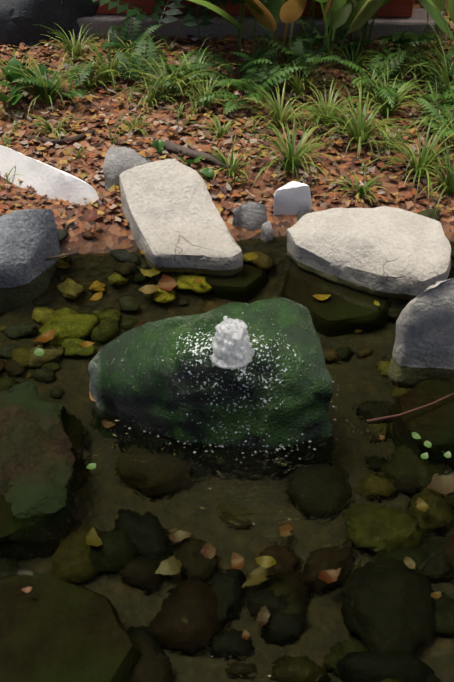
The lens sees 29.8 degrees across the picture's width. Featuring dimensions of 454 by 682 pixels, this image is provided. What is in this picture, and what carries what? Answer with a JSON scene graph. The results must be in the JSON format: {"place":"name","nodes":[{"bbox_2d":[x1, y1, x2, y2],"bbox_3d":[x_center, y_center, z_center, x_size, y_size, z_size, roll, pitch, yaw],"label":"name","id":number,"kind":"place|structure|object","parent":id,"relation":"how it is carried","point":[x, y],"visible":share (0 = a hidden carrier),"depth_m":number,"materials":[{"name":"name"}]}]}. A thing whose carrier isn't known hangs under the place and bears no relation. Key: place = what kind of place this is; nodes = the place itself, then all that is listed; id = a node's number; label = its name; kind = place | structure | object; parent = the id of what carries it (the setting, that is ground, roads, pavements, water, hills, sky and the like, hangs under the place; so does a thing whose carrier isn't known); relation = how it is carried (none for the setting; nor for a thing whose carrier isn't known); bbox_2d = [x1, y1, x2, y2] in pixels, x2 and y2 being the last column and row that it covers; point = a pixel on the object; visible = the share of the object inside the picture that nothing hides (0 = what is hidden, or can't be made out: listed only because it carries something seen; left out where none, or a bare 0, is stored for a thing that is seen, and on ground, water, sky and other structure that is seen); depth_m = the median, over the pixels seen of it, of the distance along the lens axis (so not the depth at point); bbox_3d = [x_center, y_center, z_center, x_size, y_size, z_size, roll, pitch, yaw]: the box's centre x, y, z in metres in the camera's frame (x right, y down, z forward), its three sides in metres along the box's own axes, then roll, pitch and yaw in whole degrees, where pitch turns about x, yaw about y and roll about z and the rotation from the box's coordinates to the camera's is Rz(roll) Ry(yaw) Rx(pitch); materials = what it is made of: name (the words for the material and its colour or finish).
{"place":"outdoors","nodes":[
{"label":"outdoors","id":0,"kind":"place"},
{"bbox_2d":[0,236,453,681],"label":"pond water","id":1,"kind":"structure","parent":0,"point":[141,556],"depth_m":1.62,"materials":[{"name":"brown liquid"}]},
{"bbox_2d":[128,418,368,462],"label":"water droplets","id":2,"kind":"object","parent":1,"relation":"on","point":[222,445],"visible":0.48,"depth_m":1.75,"materials":[{"name":"white liquid"}]},
{"bbox_2d":[0,0,453,253],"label":"ground","id":3,"kind":"structure","parent":0,"point":[112,234],"depth_m":2.61,"materials":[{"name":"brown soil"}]},
{"bbox_2d":[0,209,61,287],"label":"grey rock","id":4,"kind":"object","parent":3,"relation":"on","point":[29,241],"visible":0.48,"depth_m":2.17,"materials":[{"name":"stone"}]},
{"bbox_2d":[0,382,74,518],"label":"submerged rock","id":5,"kind":"object","parent":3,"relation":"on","point":[37,458],"visible":0.56,"depth_m":1.72,"materials":[{"name":"stone"}]},
{"bbox_2d":[0,0,98,47],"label":"dark boulder","id":6,"kind":"object","parent":3,"relation":"on","point":[24,21],"visible":0.67,"depth_m":3.04,"materials":[{"name":"grey stone"}]},
{"bbox_2d":[0,145,101,204],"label":"white rock","id":7,"kind":"object","parent":3,"relation":"on","point":[43,179],"visible":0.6,"depth_m":2.43,"materials":[{"name":"stone"}]},
{"bbox_2d":[103,147,151,190],"bbox_3d":[-0.284,-0.475,2.469,0.153,0.164,0.064,-8,41,-10],"label":"grey rock","id":8,"kind":"object","parent":3,"relation":"on","point":[118,161],"visible":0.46,"depth_m":2.43,"materials":[{"name":"stone"}]},
{"bbox_2d":[119,159,242,269],"bbox_3d":[-0.135,-0.317,2.309,0.226,0.211,0.360,-17,43,-20],"label":"flat rock","id":9,"kind":"object","parent":3,"relation":"on","point":[172,215],"visible":0.85,"depth_m":2.28,"materials":[{"name":"stone"}]},
{"bbox_2d":[61,0,331,37],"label":"pinnate shrub","id":10,"kind":"object","parent":3,"relation":"on","point":[173,10],"visible":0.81,"depth_m":3.01,"materials":[{"name":"green plant"}]},
{"bbox_2d":[88,297,333,449],"bbox_3d":[-0.036,0.135,1.806,0.516,0.419,0.231,-5,40,-6],"label":"fountain rock","id":11,"kind":"object","parent":3,"relation":"on","point":[166,377],"visible":0.67,"depth_m":1.72,"materials":[{"name":"green stone"}]},
{"bbox_2d":[209,316,254,368],"bbox_3d":[0.009,-0.006,1.622,0.091,0.088,0.087,1,40,1],"label":"fountain jet","id":12,"kind":"object","parent":11,"relation":"on","point":[231,346],"visible":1,"depth_m":1.60,"materials":[{"name":"white liquid"}]},
{"bbox_2d":[0,18,453,212],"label":"grass tufts","id":13,"kind":"object","parent":3,"relation":"on","point":[360,132],"visible":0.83,"depth_m":2.70,"materials":[{"name":"green plant"}]},
{"bbox_2d":[0,0,453,181],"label":"broad leaf plants","id":14,"kind":"object","parent":3,"relation":"on","point":[354,15],"visible":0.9,"depth_m":2.85,"materials":[{"name":"green plant"}]},
{"bbox_2d":[12,6,453,139],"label":"ferns","id":15,"kind":"object","parent":3,"relation":"on","point":[299,47],"visible":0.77,"depth_m":2.86,"materials":[{"name":"green plant"}]},
{"bbox_2d":[21,207,450,592],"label":"fallen leaves","id":16,"kind":"object","parent":3,"relation":"on","point":[93,215],"visible":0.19,"depth_m":1.78,"materials":[{"name":"plant"}]},
{"bbox_2d":[28,62,453,421],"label":"fallen sticks","id":17,"kind":"object","parent":3,"relation":"on","point":[173,147],"visible":0.79,"depth_m":2.56,"materials":[{"name":"brown wood"}]},
{"bbox_2d":[57,208,440,261],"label":"pebbles","id":18,"kind":"object","parent":3,"relation":"on","point":[123,255],"visible":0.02,"depth_m":2.31,"materials":[{"name":"stone"}]},
{"bbox_2d":[232,201,266,230],"bbox_3d":[0.062,-0.329,2.371,0.109,0.120,0.036,1,40,1],"label":"small rock","id":19,"kind":"object","parent":3,"relation":"on","point":[249,215],"visible":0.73,"depth_m":2.35,"materials":[{"name":"stone"}]},
{"bbox_2d":[96,0,413,16],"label":"wooden deck","id":20,"kind":"structure","parent":3,"relation":"on","point":[397,8],"depth_m":3.07,"materials":[{"name":"red paint"}]},
{"bbox_2d":[77,8,447,41],"bbox_3d":[-1.575,-1.101,3.277,4.750,0.350,0.150,1,40,1],"label":"kerb stone","id":21,"kind":"object","parent":3,"relation":"on","point":[416,23],"visible":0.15,"depth_m":3.09,"materials":[{"name":"stone"}]},
{"bbox_2d":[261,221,273,240],"bbox_3d":[0.111,-0.291,2.357,0.031,0.082,0.025,-22,45,-24],"label":"pebble","id":22,"kind":"object","parent":3,"relation":"on","point":[267,233],"visible":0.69,"depth_m":2.34,"materials":[{"name":"stone"}]},
{"bbox_2d":[273,181,311,214],"bbox_3d":[0.183,-0.396,2.387,0.111,0.110,0.030,-3,40,-3],"label":"white stone","id":23,"kind":"object","parent":3,"relation":"on","point":[292,198],"visible":0.9,"depth_m":2.37,"materials":[{"name":"stone"}]},
{"bbox_2d":[286,206,450,295],"bbox_3d":[0.392,-0.245,2.275,0.432,0.165,0.261,23,45,25],"label":"flat rock","id":24,"kind":"object","parent":3,"relation":"on","point":[387,249],"visible":0.79,"depth_m":2.19,"materials":[{"name":"stone"}]},
{"bbox_2d":[392,278,453,369],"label":"rock","id":25,"kind":"object","parent":3,"relation":"on","point":[424,338],"visible":0.58,"depth_m":1.89,"materials":[{"name":"stone"}]}
]}

